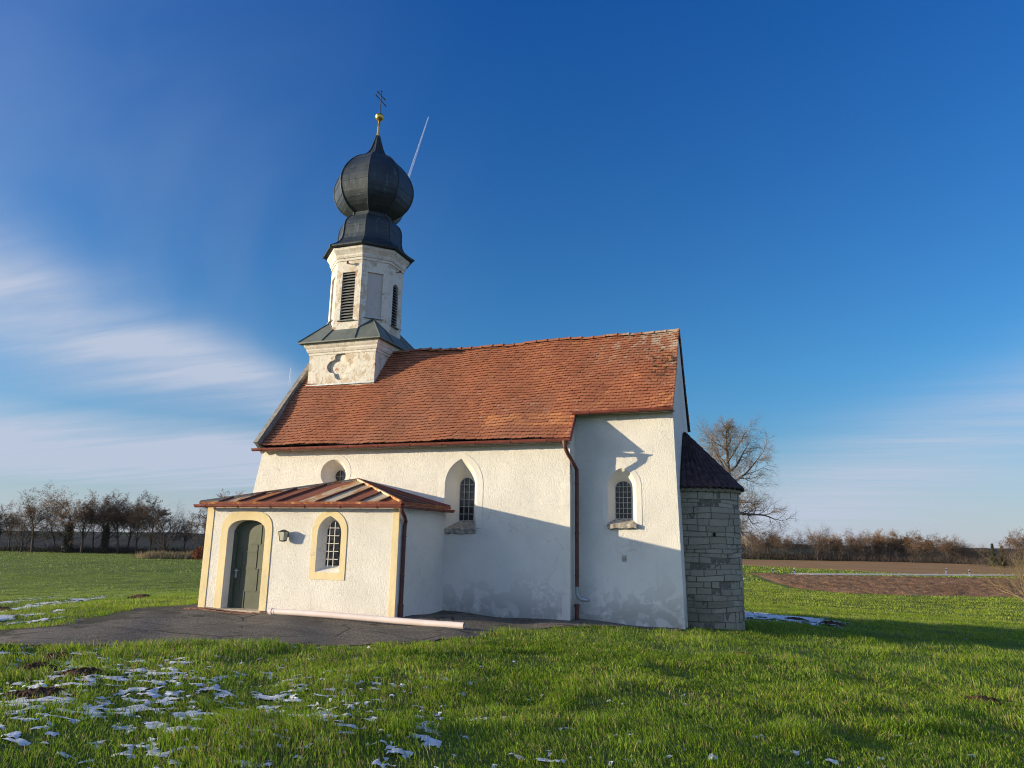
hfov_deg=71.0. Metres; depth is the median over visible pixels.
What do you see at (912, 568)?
brown field
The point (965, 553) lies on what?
bare tree
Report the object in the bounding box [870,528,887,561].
bare tree
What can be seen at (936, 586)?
ploughed field
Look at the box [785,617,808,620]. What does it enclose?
molehill
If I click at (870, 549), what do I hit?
bare tree
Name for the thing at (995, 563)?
conifer
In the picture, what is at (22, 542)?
bare tree
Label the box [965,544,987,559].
bare tree
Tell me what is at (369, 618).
drain pipe
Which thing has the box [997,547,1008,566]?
conifer
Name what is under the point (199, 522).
bare tree
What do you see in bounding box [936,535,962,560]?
bare tree
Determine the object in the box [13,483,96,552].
bare tree
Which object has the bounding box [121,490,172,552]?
bare tree
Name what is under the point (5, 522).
bare tree
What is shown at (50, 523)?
bare tree
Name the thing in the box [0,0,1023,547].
sky
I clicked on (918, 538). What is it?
bare tree
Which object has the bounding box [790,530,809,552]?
bare tree
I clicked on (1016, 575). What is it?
fruit tree
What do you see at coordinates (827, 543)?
bare tree
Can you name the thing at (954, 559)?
undergrowth
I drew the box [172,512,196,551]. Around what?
bare tree
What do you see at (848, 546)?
bare tree
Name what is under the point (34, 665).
molehill
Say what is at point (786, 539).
bare tree
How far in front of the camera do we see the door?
17.39 m
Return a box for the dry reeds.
[127,549,198,558]
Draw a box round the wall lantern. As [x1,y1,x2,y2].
[278,530,288,541]
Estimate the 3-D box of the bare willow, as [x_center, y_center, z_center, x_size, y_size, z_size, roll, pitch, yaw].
[13.637,7.431,43.752,7.996,11.427,7.778,1,-12,0]
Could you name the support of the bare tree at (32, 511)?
on the ground at (231, 662)
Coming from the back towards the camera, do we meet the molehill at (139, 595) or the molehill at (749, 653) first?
the molehill at (139, 595)
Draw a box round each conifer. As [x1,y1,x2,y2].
[986,543,1000,567]
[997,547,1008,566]
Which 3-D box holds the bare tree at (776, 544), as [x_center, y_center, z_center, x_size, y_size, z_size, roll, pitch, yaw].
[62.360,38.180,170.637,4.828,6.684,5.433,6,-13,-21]
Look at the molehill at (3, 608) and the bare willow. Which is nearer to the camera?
the molehill at (3, 608)
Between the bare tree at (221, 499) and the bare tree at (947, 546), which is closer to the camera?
the bare tree at (221, 499)
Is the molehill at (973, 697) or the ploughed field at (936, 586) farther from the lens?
the ploughed field at (936, 586)
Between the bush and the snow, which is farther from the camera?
the bush
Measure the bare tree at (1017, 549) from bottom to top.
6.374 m
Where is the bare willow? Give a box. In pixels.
[692,413,798,548]
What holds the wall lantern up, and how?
attached to the chapel
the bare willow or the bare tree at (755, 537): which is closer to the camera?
the bare willow
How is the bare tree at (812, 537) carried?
on the ground at (231, 662)
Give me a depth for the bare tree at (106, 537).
115.28 m
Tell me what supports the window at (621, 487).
in the chapel
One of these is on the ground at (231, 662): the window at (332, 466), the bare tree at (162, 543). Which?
the bare tree at (162, 543)
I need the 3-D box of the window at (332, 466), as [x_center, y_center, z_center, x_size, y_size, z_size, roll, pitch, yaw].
[-4.826,2.489,19.952,1.090,1.010,0.487,-3,-13,19]
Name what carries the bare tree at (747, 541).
on the ground at (231, 662)
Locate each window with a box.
[309,510,346,579]
[317,454,350,484]
[438,452,482,534]
[602,462,641,529]
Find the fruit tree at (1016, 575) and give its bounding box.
[964,539,1023,600]
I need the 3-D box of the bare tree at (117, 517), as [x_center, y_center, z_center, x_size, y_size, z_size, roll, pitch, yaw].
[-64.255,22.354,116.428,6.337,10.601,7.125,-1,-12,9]
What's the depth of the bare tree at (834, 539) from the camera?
159.78 m
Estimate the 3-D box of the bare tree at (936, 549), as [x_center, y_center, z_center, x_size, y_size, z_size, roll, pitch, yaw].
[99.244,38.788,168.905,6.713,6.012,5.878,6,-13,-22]
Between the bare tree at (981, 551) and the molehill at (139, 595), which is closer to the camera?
the molehill at (139, 595)
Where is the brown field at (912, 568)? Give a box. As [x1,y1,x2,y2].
[742,559,1023,573]
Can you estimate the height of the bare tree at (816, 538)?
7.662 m
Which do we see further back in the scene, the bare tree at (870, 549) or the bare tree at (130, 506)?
the bare tree at (870, 549)
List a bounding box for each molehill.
[0,606,14,611]
[0,686,77,700]
[8,661,63,673]
[28,652,79,662]
[57,667,108,678]
[127,594,150,598]
[733,652,760,657]
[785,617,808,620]
[820,621,844,625]
[961,695,1004,704]
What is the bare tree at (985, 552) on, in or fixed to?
on the ground at (231, 662)
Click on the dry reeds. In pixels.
(169, 555)
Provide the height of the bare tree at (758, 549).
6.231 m
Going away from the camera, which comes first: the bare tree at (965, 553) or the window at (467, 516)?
the window at (467, 516)
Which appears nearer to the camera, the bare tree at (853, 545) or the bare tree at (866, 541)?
the bare tree at (853, 545)
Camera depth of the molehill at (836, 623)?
21.65 m
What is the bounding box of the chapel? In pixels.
[193,90,744,629]
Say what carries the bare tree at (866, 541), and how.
on the ground at (231, 662)
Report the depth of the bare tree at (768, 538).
157.91 m
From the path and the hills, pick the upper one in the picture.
the hills
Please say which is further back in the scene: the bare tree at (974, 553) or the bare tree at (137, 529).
the bare tree at (974, 553)
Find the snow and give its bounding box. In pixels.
[0,595,974,767]
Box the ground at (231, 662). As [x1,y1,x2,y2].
[0,549,1023,767]
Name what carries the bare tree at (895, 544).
on the ground at (231, 662)
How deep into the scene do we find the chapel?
17.86 m
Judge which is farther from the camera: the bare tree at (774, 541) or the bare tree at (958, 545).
the bare tree at (958, 545)
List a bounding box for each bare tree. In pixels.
[0,501,27,536]
[1,505,26,546]
[4,504,44,551]
[11,489,71,551]
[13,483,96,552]
[26,498,65,545]
[70,490,100,552]
[79,496,112,546]
[88,492,132,553]
[98,493,141,553]
[118,492,148,552]
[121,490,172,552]
[122,493,155,553]
[125,500,200,552]
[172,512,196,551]
[178,508,207,546]
[202,488,229,526]
[741,524,757,557]
[744,528,761,551]
[745,534,766,558]
[751,534,767,552]
[756,527,784,558]
[762,529,796,559]
[764,533,785,552]
[780,536,792,552]
[784,529,818,559]
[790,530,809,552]
[802,523,834,560]
[806,529,829,551]
[813,532,841,555]
[824,533,844,554]
[828,533,843,556]
[832,528,871,560]
[836,532,864,560]
[848,532,863,555]
[849,531,874,553]
[857,529,888,555]
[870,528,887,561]
[874,531,898,556]
[886,528,916,555]
[893,529,931,557]
[902,534,928,561]
[915,536,935,555]
[917,532,941,562]
[929,539,944,557]
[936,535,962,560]
[940,535,967,555]
[941,534,967,556]
[956,540,974,558]
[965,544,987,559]
[969,546,990,558]
[974,544,989,557]
[992,528,1023,567]
[1009,532,1023,561]
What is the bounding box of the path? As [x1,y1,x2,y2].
[0,603,679,645]
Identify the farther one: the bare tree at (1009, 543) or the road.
the bare tree at (1009, 543)
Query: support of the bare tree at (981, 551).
on the ground at (231, 662)
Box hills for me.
[0,531,1023,558]
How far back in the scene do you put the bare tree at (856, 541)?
169.67 m
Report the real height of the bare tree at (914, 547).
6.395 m
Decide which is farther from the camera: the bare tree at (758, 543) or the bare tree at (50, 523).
the bare tree at (758, 543)
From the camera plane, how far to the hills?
1011.48 m
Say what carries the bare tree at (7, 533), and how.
on the ground at (231, 662)
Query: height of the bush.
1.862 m
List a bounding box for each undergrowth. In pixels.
[0,543,196,553]
[741,549,1023,567]
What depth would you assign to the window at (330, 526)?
16.63 m
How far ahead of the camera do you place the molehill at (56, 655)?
10.05 m
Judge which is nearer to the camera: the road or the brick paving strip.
the brick paving strip
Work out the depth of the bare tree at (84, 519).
114.56 m
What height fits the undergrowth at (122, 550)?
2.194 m
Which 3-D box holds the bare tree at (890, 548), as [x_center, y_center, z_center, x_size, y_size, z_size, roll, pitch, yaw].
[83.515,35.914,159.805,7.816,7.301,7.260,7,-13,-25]
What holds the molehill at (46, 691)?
on the ground at (231, 662)
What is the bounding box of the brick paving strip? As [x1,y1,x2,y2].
[183,607,266,613]
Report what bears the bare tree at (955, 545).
on the ground at (231, 662)
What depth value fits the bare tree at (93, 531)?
121.08 m
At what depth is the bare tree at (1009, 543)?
120.38 m
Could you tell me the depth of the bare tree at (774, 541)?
154.76 m
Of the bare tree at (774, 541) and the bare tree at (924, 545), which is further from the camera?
the bare tree at (924, 545)
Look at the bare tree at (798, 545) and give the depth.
157.26 m
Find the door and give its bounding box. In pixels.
[227,520,264,608]
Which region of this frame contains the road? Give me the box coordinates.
[793,573,1023,575]
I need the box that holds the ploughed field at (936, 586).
[744,573,1023,596]
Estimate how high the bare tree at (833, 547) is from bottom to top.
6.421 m
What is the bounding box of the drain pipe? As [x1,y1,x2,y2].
[267,608,464,628]
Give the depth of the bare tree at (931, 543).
152.02 m
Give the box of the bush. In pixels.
[192,546,203,559]
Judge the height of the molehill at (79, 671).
0.139 m

